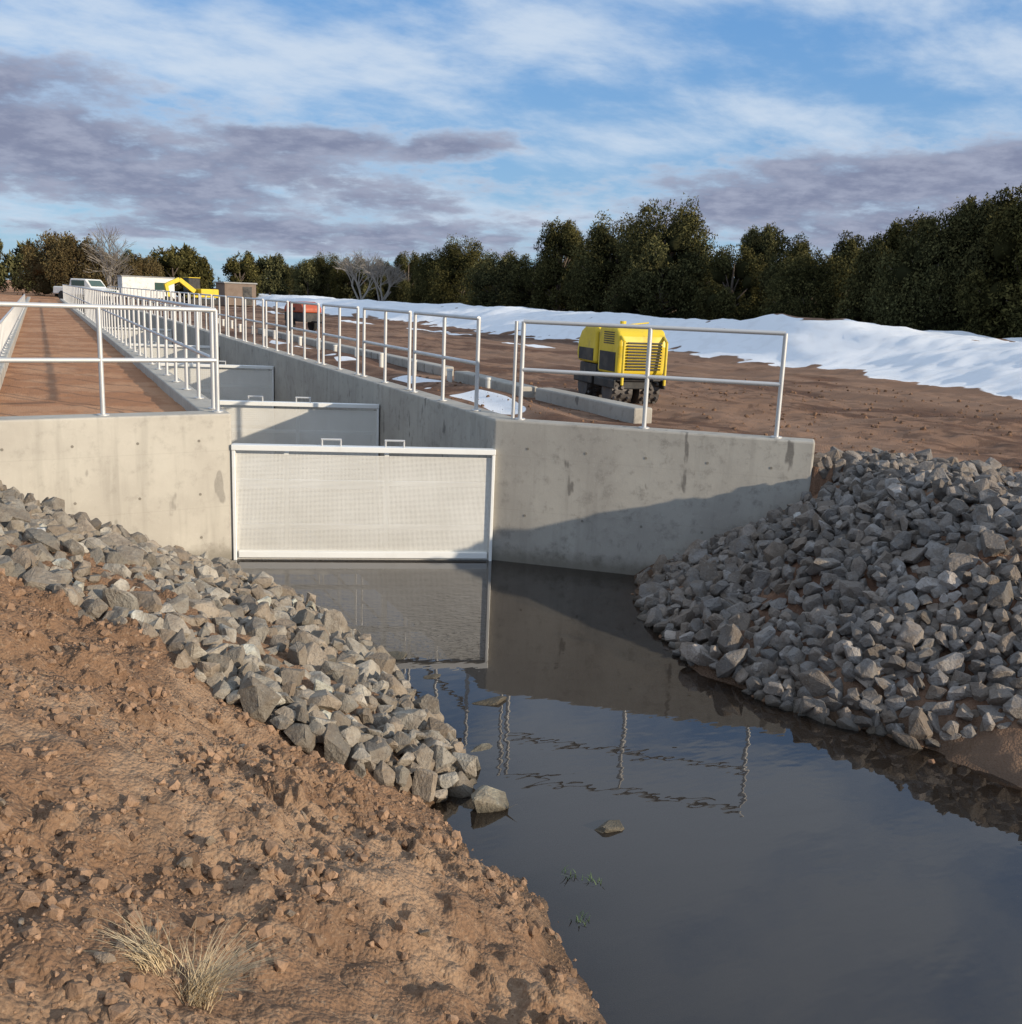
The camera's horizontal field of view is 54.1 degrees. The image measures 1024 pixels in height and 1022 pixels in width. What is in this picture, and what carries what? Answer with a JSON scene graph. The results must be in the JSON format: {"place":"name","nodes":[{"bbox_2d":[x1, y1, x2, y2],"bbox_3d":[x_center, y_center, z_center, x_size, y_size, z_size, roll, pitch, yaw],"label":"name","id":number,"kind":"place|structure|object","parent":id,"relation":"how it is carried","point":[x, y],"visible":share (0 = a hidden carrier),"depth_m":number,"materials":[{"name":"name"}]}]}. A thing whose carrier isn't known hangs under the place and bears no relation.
{"place":"outdoors","nodes":[
{"label":"outdoors","id":0,"kind":"place"},
{"bbox_2d":[0,280,1021,1023],"bbox_3d":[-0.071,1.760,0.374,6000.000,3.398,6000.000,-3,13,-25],"label":"ground","id":1,"kind":"structure","parent":0,"point":[476,960],"depth_m":4.97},
{"bbox_2d":[0,239,12,291],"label":"juniper tree","id":2,"kind":"object","parent":1,"relation":"on","point":[3,277],"visible":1,"depth_m":107.68,"materials":[{"name":"green plant"}]},
{"bbox_2d":[0,297,29,388],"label":"concrete kerb","id":3,"kind":"structure","parent":1,"relation":"on","point":[9,351],"depth_m":20.11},
{"bbox_2d":[0,294,24,357],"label":"guard railing","id":4,"kind":"object","parent":3,"relation":"on","point":[9,320],"visible":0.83,"depth_m":21.64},
{"bbox_2d":[9,250,41,292],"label":"juniper tree","id":5,"kind":"object","parent":1,"relation":"on","point":[18,263],"visible":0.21,"depth_m":112.50,"materials":[{"name":"green plant"}]},
{"bbox_2d":[13,229,91,297],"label":"russet oak tree","id":6,"kind":"object","parent":1,"relation":"on","point":[43,285],"visible":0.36,"depth_m":94.29,"materials":[{"name":"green plant"}]},
{"bbox_2d":[38,233,116,296],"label":"russet oak tree","id":7,"kind":"object","parent":1,"relation":"on","point":[61,263],"visible":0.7,"depth_m":91.58,"materials":[{"name":"brown plant"}]},
{"bbox_2d":[53,278,118,300],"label":"pickup truck","id":8,"kind":"object","parent":1,"relation":"on","point":[92,284],"visible":0.48,"depth_m":78.71,"materials":[{"name":"white paint"}]},
{"bbox_2d":[74,223,134,288],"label":"bare tree","id":9,"kind":"object","parent":1,"relation":"on","point":[109,279],"visible":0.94,"depth_m":89.43,"materials":[{"name":"grey plant"}]},
{"bbox_2d":[87,252,123,296],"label":"russet oak tree","id":10,"kind":"object","parent":1,"relation":"on","point":[112,271],"visible":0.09,"depth_m":103.38,"materials":[{"name":"brown plant"}]},
{"bbox_2d":[0,410,233,559],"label":"concrete wing wall","id":11,"kind":"structure","parent":1,"relation":"on","point":[168,469],"depth_m":10.20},
{"bbox_2d":[0,302,222,415],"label":"guard railing","id":12,"kind":"object","parent":11,"relation":"on","point":[100,360],"visible":1,"depth_m":9.96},
{"bbox_2d":[0,440,771,538],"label":"wall tie holes","id":13,"kind":"structure","parent":11,"relation":"attached to","point":[200,494],"depth_m":10.60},
{"bbox_2d":[80,896,182,982],"bbox_3d":[-1.105,1.241,2.768,0.344,0.123,0.408,7,13,22],"label":"dry grass tuft","id":14,"kind":"object","parent":1,"relation":"on","point":[152,956],"visible":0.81,"depth_m":2.83,"materials":[{"name":"plant"}]},
{"bbox_2d":[120,249,147,275],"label":"juniper tree","id":15,"kind":"object","parent":1,"relation":"on","point":[126,252],"visible":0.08,"depth_m":113.62,"materials":[{"name":"green plant"}]},
{"bbox_2d":[117,252,164,276],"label":"russet oak tree","id":16,"kind":"object","parent":1,"relation":"on","point":[147,264],"visible":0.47,"depth_m":101.98,"materials":[{"name":"brown plant"}]},
{"bbox_2d":[60,299,223,410],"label":"concrete channel wall","id":17,"kind":"structure","parent":1,"relation":"on","point":[185,400],"depth_m":14.59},
{"bbox_2d":[62,284,83,313],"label":"guard railing","id":18,"kind":"object","parent":17,"relation":"on","point":[67,293],"visible":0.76,"depth_m":53.75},
{"bbox_2d":[105,325,172,362],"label":"perforated screen gate","id":19,"kind":"structure","parent":17,"relation":"attached to","point":[153,337],"depth_m":37.56,"materials":[{"name":"metal"}]},
{"bbox_2d":[83,287,214,409],"bbox_3d":[-10.155,-5.043,25.417,0.116,1.092,33.116,-3,13,-25],"label":"guard railing","id":20,"kind":"object","parent":17,"relation":"on","point":[89,296],"visible":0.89,"depth_m":15.77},
{"bbox_2d":[131,341,219,392],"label":"perforated screen gate","id":21,"kind":"structure","parent":17,"relation":"attached to","point":[191,354],"depth_m":27.78,"materials":[{"name":"metal"}]},
{"bbox_2d":[156,361,273,426],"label":"perforated screen gate","id":22,"kind":"structure","parent":17,"relation":"attached to","point":[246,385],"depth_m":21.40,"materials":[{"name":"metal"}]},
{"bbox_2d":[220,395,378,489],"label":"perforated screen gate","id":23,"kind":"structure","parent":17,"relation":"attached to","point":[246,427],"depth_m":14.77,"materials":[{"name":"metal"}]},
{"bbox_2d":[117,275,174,302],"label":"site office trailer","id":24,"kind":"object","parent":1,"relation":"on","point":[146,282],"visible":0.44,"depth_m":83.70,"materials":[{"name":"white paint"}]},
{"bbox_2d":[147,246,192,299],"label":"juniper tree","id":25,"kind":"object","parent":1,"relation":"on","point":[172,263],"visible":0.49,"depth_m":105.45,"materials":[{"name":"green plant"}]},
{"bbox_2d":[164,277,218,304],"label":"excavator","id":26,"kind":"object","parent":1,"relation":"on","point":[191,284],"visible":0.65,"depth_m":78.61,"materials":[{"name":"yellow metal"}]},
{"bbox_2d":[176,246,213,298],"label":"juniper tree","id":27,"kind":"object","parent":1,"relation":"on","point":[201,269],"visible":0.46,"depth_m":107.59,"materials":[{"name":"green plant"}]},
{"bbox_2d":[160,911,299,1013],"bbox_3d":[-0.797,1.318,2.897,0.392,0.132,0.423,1,12,-8],"label":"dry grass tuft","id":28,"kind":"object","parent":1,"relation":"on","point":[198,991],"visible":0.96,"depth_m":2.85,"materials":[{"name":"plant"}]},
{"bbox_2d":[214,281,256,305],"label":"masonry shed","id":29,"kind":"structure","parent":1,"relation":"on","point":[240,289],"depth_m":88.76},
{"bbox_2d":[243,287,251,304],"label":"door","id":30,"kind":"structure","parent":29,"relation":"in","point":[247,291],"depth_m":89.06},
{"bbox_2d":[215,255,261,296],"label":"juniper tree","id":31,"kind":"object","parent":1,"relation":"on","point":[243,271],"visible":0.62,"depth_m":111.12,"materials":[{"name":"green plant"}]},
{"bbox_2d":[0,480,481,806],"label":"riprap rocks","id":32,"kind":"object","parent":1,"relation":"on","point":[435,759],"visible":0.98,"depth_m":6.37,"materials":[{"name":"stone"}]},
{"bbox_2d":[227,251,262,292],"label":"juniper tree","id":33,"kind":"object","parent":1,"relation":"on","point":[260,271],"visible":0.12,"depth_m":119.28,"materials":[{"name":"green plant"}]},
{"bbox_2d":[256,253,289,294],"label":"juniper tree","id":34,"kind":"object","parent":1,"relation":"on","point":[275,284],"visible":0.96,"depth_m":119.33,"materials":[{"name":"green plant"}]},
{"bbox_2d":[270,263,294,294],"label":"juniper tree","id":35,"kind":"object","parent":1,"relation":"on","point":[288,279],"visible":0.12,"depth_m":144.50,"materials":[{"name":"green plant"}]},
{"bbox_2d":[0,568,605,1023],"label":"dirt clods","id":36,"kind":"object","parent":1,"relation":"on","point":[88,922],"visible":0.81,"depth_m":3.77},
{"bbox_2d":[284,301,321,330],"bbox_3d":[-7.858,-7.572,38.778,1.190,1.139,2.125,-10,17,-44],"label":"towable compressor","id":37,"kind":"object","parent":1,"relation":"on","point":[311,315],"visible":0.59,"depth_m":38.62,"materials":[{"name":"red paint"}]},
{"bbox_2d":[102,300,510,549],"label":"concrete channel wall","id":38,"kind":"structure","parent":1,"relation":"on","point":[419,418],"depth_m":15.34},
{"bbox_2d":[107,286,150,312],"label":"guard railing","id":39,"kind":"object","parent":38,"relation":"on","point":[130,293],"visible":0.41,"depth_m":54.62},
{"bbox_2d":[151,290,156,314],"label":"guard railing","id":40,"kind":"object","parent":38,"relation":"on","point":[154,297],"visible":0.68,"depth_m":44.24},
{"bbox_2d":[157,290,163,317],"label":"guard railing","id":41,"kind":"object","parent":38,"relation":"on","point":[160,303],"visible":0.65,"depth_m":41.93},
{"bbox_2d":[164,291,171,319],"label":"guard railing","id":42,"kind":"object","parent":38,"relation":"on","point":[168,304],"visible":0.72,"depth_m":39.64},
{"bbox_2d":[171,291,179,321],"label":"guard railing","id":43,"kind":"object","parent":38,"relation":"on","point":[175,301],"visible":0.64,"depth_m":37.37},
{"bbox_2d":[179,292,189,324],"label":"guard railing","id":44,"kind":"object","parent":38,"relation":"on","point":[184,293],"visible":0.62,"depth_m":35.12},
{"bbox_2d":[189,293,200,327],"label":"guard railing","id":45,"kind":"object","parent":38,"relation":"on","point":[194,294],"visible":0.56,"depth_m":32.88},
{"bbox_2d":[199,294,211,329],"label":"guard railing","id":46,"kind":"object","parent":38,"relation":"on","point":[206,295],"visible":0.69,"depth_m":30.74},
{"bbox_2d":[212,295,227,335],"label":"guard railing","id":47,"kind":"object","parent":38,"relation":"on","point":[219,314],"visible":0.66,"depth_m":28.05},
{"bbox_2d":[226,296,244,340],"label":"guard railing","id":48,"kind":"object","parent":38,"relation":"on","point":[234,316],"visible":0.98,"depth_m":26.15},
{"bbox_2d":[243,297,265,346],"bbox_3d":[-6.155,-4.571,23.952,0.116,1.092,2.316,-3,13,-25],"label":"guard railing","id":49,"kind":"object","parent":38,"relation":"on","point":[254,320],"visible":0.99,"depth_m":23.90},
{"bbox_2d":[264,299,290,353],"bbox_3d":[-5.085,-4.048,21.697,0.116,1.092,2.316,-3,13,-25],"label":"guard railing","id":50,"kind":"object","parent":38,"relation":"on","point":[276,318],"visible":0.97,"depth_m":21.66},
{"bbox_2d":[289,301,321,362],"bbox_3d":[-4.016,-3.526,19.442,0.116,1.092,2.316,-3,13,-25],"label":"guard railing","id":51,"kind":"object","parent":38,"relation":"on","point":[304,330],"visible":1,"depth_m":19.38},
{"bbox_2d":[320,304,360,374],"bbox_3d":[-2.946,-3.003,17.187,0.116,1.092,2.316,-3,13,-25],"label":"guard railing","id":52,"kind":"object","parent":38,"relation":"on","point":[339,337],"visible":1,"depth_m":17.14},
{"bbox_2d":[360,307,411,389],"bbox_3d":[-1.877,-2.480,14.932,0.116,1.092,2.316,-3,13,-25],"label":"guard railing","id":53,"kind":"object","parent":38,"relation":"on","point":[385,345],"visible":0.98,"depth_m":14.87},
{"bbox_2d":[409,311,480,410],"bbox_3d":[-0.852,-1.955,12.656,0.116,1.092,2.316,-3,13,-25],"label":"guard railing","id":54,"kind":"object","parent":38,"relation":"on","point":[444,357],"visible":1,"depth_m":12.59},
{"bbox_2d":[287,255,325,294],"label":"juniper tree","id":55,"kind":"object","parent":1,"relation":"on","point":[292,270],"visible":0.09,"depth_m":133.22,"materials":[{"name":"green plant"}]},
{"bbox_2d":[293,261,323,295],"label":"juniper tree","id":56,"kind":"object","parent":1,"relation":"on","point":[307,273],"visible":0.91,"depth_m":118.47,"materials":[{"name":"green plant"}]},
{"bbox_2d":[0,577,620,1019],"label":"loose gravel","id":57,"kind":"structure","parent":1,"relation":"on","point":[180,863],"depth_m":3.61,"materials":[{"name":"stone"}]},
{"bbox_2d":[304,250,347,296],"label":"juniper tree","id":58,"kind":"object","parent":1,"relation":"on","point":[321,265],"visible":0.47,"depth_m":119.53,"materials":[{"name":"green plant"}]},
{"bbox_2d":[327,255,366,298],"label":"juniper tree","id":59,"kind":"object","parent":1,"relation":"on","point":[342,277],"visible":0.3,"depth_m":117.36,"materials":[{"name":"green plant"}]},
{"bbox_2d":[258,328,453,375],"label":"concrete kerb","id":60,"kind":"structure","parent":1,"relation":"on","point":[426,367],"depth_m":23.99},
{"bbox_2d":[342,263,376,299],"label":"juniper tree","id":61,"kind":"object","parent":1,"relation":"on","point":[362,288],"visible":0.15,"depth_m":114.10,"materials":[{"name":"green plant"}]},
{"bbox_2d":[333,249,399,299],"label":"bare tree","id":62,"kind":"object","parent":1,"relation":"on","point":[345,265],"visible":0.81,"depth_m":87.21,"materials":[{"name":"grey plant"}]},
{"bbox_2d":[0,239,736,293],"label":"distant tree line","id":63,"kind":"object","parent":1,"relation":"on","point":[9,260],"depth_m":131.45,"materials":[{"name":"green plant"}]},
{"bbox_2d":[362,259,396,300],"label":"juniper tree","id":64,"kind":"object","parent":1,"relation":"on","point":[371,294],"visible":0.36,"depth_m":98.00,"materials":[{"name":"green plant"}]},
{"bbox_2d":[379,353,383,367],"bbox_3d":[-2.809,-3.216,21.669,0.123,0.456,0.123,-3,13,-25],"label":"white marker post","id":65,"kind":"object","parent":1,"relation":"on","point":[381,358],"visible":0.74,"depth_m":21.62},
{"bbox_2d":[360,255,409,300],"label":"bare tree","id":66,"kind":"object","parent":1,"relation":"on","point":[386,272],"visible":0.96,"depth_m":86.30,"materials":[{"name":"grey plant"}]},
{"bbox_2d":[388,651,406,659],"bbox_3d":[-0.950,1.194,8.201,0.232,0.070,0.174,-3,13,-25],"label":"stone","id":67,"kind":"object","parent":1,"relation":"on","point":[399,655],"visible":0.44,"depth_m":8.21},
{"bbox_2d":[386,250,422,302],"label":"juniper tree","id":68,"kind":"object","parent":1,"relation":"on","point":[399,290],"visible":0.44,"depth_m":97.34,"materials":[{"name":"green plant"}]},
{"bbox_2d":[400,247,461,303],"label":"juniper tree","id":69,"kind":"object","parent":1,"relation":"on","point":[422,291],"visible":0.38,"depth_m":83.91,"materials":[{"name":"green plant"}]},
{"bbox_2d":[446,369,452,381],"bbox_3d":[-1.130,-2.421,18.353,0.123,0.412,0.123,-3,13,-25],"label":"white marker post","id":70,"kind":"object","parent":1,"relation":"on","point":[449,375],"visible":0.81,"depth_m":18.29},
{"bbox_2d":[425,234,492,305],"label":"juniper tree","id":71,"kind":"object","parent":1,"relation":"on","point":[449,286],"visible":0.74,"depth_m":81.25,"materials":[{"name":"green plant"}]},
{"bbox_2d":[471,743,491,751],"bbox_3d":[-0.192,1.568,6.581,0.167,0.063,0.115,2,12,-1],"label":"stone","id":72,"kind":"object","parent":1,"relation":"on","point":[483,746],"visible":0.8,"depth_m":6.58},
{"bbox_2d":[485,377,491,387],"bbox_3d":[-0.380,-2.033,16.650,0.123,0.420,0.123,-3,13,-25],"label":"white marker post","id":73,"kind":"object","parent":1,"relation":"on","point":[488,382],"visible":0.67,"depth_m":16.58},
{"bbox_2d":[460,248,531,306],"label":"juniper tree","id":74,"kind":"object","parent":1,"relation":"on","point":[488,272],"visible":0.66,"depth_m":72.92,"materials":[{"name":"green plant"}]},
{"bbox_2d":[454,371,537,397],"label":"concrete kerb","id":75,"kind":"structure","parent":1,"relation":"on","point":[499,384],"depth_m":17.18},
{"bbox_2d":[495,254,552,307],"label":"juniper tree","id":76,"kind":"object","parent":1,"relation":"on","point":[524,263],"visible":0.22,"depth_m":72.25,"materials":[{"name":"green plant"}]},
{"bbox_2d":[519,216,585,311],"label":"juniper tree","id":77,"kind":"object","parent":1,"relation":"on","point":[563,239],"visible":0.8,"depth_m":65.43,"materials":[{"name":"green plant"}]},
{"bbox_2d":[545,240,625,309],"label":"juniper tree","id":78,"kind":"object","parent":1,"relation":"on","point":[567,268],"visible":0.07,"depth_m":69.14,"materials":[{"name":"green plant"}]},
{"bbox_2d":[535,388,651,423],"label":"concrete kerb","id":79,"kind":"structure","parent":1,"relation":"on","point":[621,411],"depth_m":14.36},
{"bbox_2d":[557,207,658,311],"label":"juniper tree","id":80,"kind":"object","parent":1,"relation":"on","point":[590,284],"visible":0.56,"depth_m":60.48,"materials":[{"name":"green plant"}]},
{"bbox_2d":[595,820,624,832],"bbox_3d":[0.554,1.786,5.665,0.181,0.067,0.134,0,12,-12],"label":"stone","id":81,"kind":"object","parent":1,"relation":"on","point":[608,826],"visible":0.99,"depth_m":5.62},
{"bbox_2d":[574,321,667,403],"bbox_3d":[1.787,-2.442,16.322,0.900,1.337,1.853,-2,13,-18],"label":"trench roller","id":82,"kind":"object","parent":1,"relation":"on","point":[612,350],"visible":0.75,"depth_m":15.71,"materials":[{"name":"metal"}]},
{"bbox_2d":[481,417,814,578],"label":"concrete wing wall","id":83,"kind":"structure","parent":1,"relation":"on","point":[613,489],"depth_m":10.81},
{"bbox_2d":[231,438,495,560],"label":"perforated screen gate","id":84,"kind":"structure","parent":83,"relation":"attached to","point":[382,551],"depth_m":11.02,"materials":[{"name":"metal"}]},
{"bbox_2d":[511,321,518,418],"bbox_3d":[0.042,-1.557,11.007,0.040,1.070,0.040,-3,13,-25],"label":"railing gate post","id":85,"kind":"object","parent":83,"relation":"on","point":[514,370],"visible":1,"depth_m":10.99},
{"bbox_2d":[515,319,787,438],"bbox_3d":[1.450,-1.433,10.640,2.880,1.091,0.120,5,12,14],"label":"guard railing","id":86,"kind":"object","parent":83,"relation":"on","point":[647,376],"visible":1,"depth_m":10.57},
{"bbox_2d":[599,192,726,318],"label":"juniper tree","id":87,"kind":"object","parent":1,"relation":"on","point":[681,275],"visible":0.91,"depth_m":53.89,"materials":[{"name":"green plant"}]},
{"bbox_2d":[648,235,721,317],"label":"juniper tree","id":88,"kind":"object","parent":1,"relation":"on","point":[669,316],"visible":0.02,"depth_m":57.08,"materials":[{"name":"green plant"}]},
{"bbox_2d":[389,376,1021,799],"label":"dirt clods","id":89,"kind":"object","parent":1,"relation":"on","point":[921,742],"visible":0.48,"depth_m":14.70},
{"bbox_2d":[694,243,770,320],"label":"juniper tree","id":90,"kind":"object","parent":1,"relation":"on","point":[725,269],"visible":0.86,"depth_m":50.42,"materials":[{"name":"green plant"}]},
{"bbox_2d":[723,221,786,313],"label":"juniper tree","id":91,"kind":"object","parent":1,"relation":"on","point":[764,240],"visible":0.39,"depth_m":50.94,"materials":[{"name":"green plant"}]},
{"bbox_2d":[757,232,815,315],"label":"juniper tree","id":92,"kind":"object","parent":1,"relation":"on","point":[801,247],"visible":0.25,"depth_m":48.02,"materials":[{"name":"green plant"}]},
{"bbox_2d":[756,244,853,318],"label":"juniper tree","id":93,"kind":"object","parent":1,"relation":"on","point":[807,290],"visible":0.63,"depth_m":43.24,"materials":[{"name":"green plant"}]},
{"bbox_2d":[633,446,1021,750],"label":"riprap rocks","id":94,"kind":"object","parent":1,"relation":"on","point":[731,570],"visible":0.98,"depth_m":8.14,"materials":[{"name":"stone"}]},
{"bbox_2d":[818,230,866,318],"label":"juniper tree","id":95,"kind":"object","parent":1,"relation":"on","point":[849,248],"visible":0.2,"depth_m":44.15,"materials":[{"name":"green plant"}]},
{"bbox_2d":[828,231,907,324],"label":"juniper tree","id":96,"kind":"object","parent":1,"relation":"on","point":[876,248],"visible":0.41,"depth_m":40.27,"materials":[{"name":"green plant"}]},
{"bbox_2d":[860,213,926,325],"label":"juniper tree","id":97,"kind":"object","parent":1,"relation":"on","point":[892,232],"visible":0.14,"depth_m":40.05,"materials":[{"name":"green plant"}]},
{"bbox_2d":[859,196,987,330],"bbox_3d":[15.840,-8.458,37.141,5.491,6.308,5.226,-2,13,-21],"label":"juniper tree","id":98,"kind":"object","parent":1,"relation":"on","point":[928,251],"visible":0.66,"depth_m":36.33,"materials":[{"name":"green plant"}]},
{"bbox_2d":[922,192,1006,335],"bbox_3d":[16.668,-8.366,36.534,3.710,6.506,3.424,10,14,31],"label":"juniper tree","id":99,"kind":"object","parent":1,"relation":"on","point":[979,214],"visible":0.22,"depth_m":35.48,"materials":[{"name":"green plant"}]},
{"bbox_2d":[928,183,1021,334],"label":"juniper tree","id":100,"kind":"object","parent":1,"relation":"on","point":[980,249],"visible":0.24,"depth_m":34.64,"materials":[{"name":"green plant"}]},
{"bbox_2d":[952,195,1021,338],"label":"juniper tree","id":101,"kind":"object","parent":1,"relation":"on","point":[1000,230],"visible":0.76,"depth_m":33.08,"materials":[{"name":"green plant"}]},
{"bbox_2d":[975,228,1021,338],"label":"juniper tree","id":102,"kind":"object","parent":1,"relation":"on","point":[1011,286],"visible":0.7,"depth_m":32.58,"materials":[{"name":"green plant"}]},
{"bbox_2d":[0,0,1021,287],"label":"sky","id":103,"kind":"structure","parent":0,"point":[296,130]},
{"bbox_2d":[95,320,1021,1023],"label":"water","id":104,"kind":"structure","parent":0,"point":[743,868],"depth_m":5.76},
{"bbox_2d":[423,674,440,678],"bbox_3d":[-0.620,1.292,7.807,0.182,0.043,0.112,-3,13,-25],"label":"stone","id":105,"kind":"object","parent":104,"relation":"in","point":[432,676],"visible":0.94,"depth_m":7.78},
{"bbox_2d":[472,696,506,704],"bbox_3d":[-0.167,1.409,7.349,0.301,0.088,0.135,0,12,-13],"label":"stone","id":106,"kind":"object","parent":104,"relation":"in","point":[497,700],"visible":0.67,"depth_m":7.32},
{"bbox_2d":[471,785,511,812],"bbox_3d":[-0.104,1.688,5.844,0.271,0.149,0.189,1,12,-7],"label":"stone","id":107,"kind":"object","parent":104,"relation":"on","point":[486,799],"visible":0.94,"depth_m":5.77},
{"bbox_2d":[571,910,589,927],"bbox_3d":[0.341,1.953,4.793,0.084,0.036,0.123,11,15,37],"label":"water weed","id":108,"kind":"object","parent":104,"relation":"on","point":[580,919],"visible":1,"depth_m":4.79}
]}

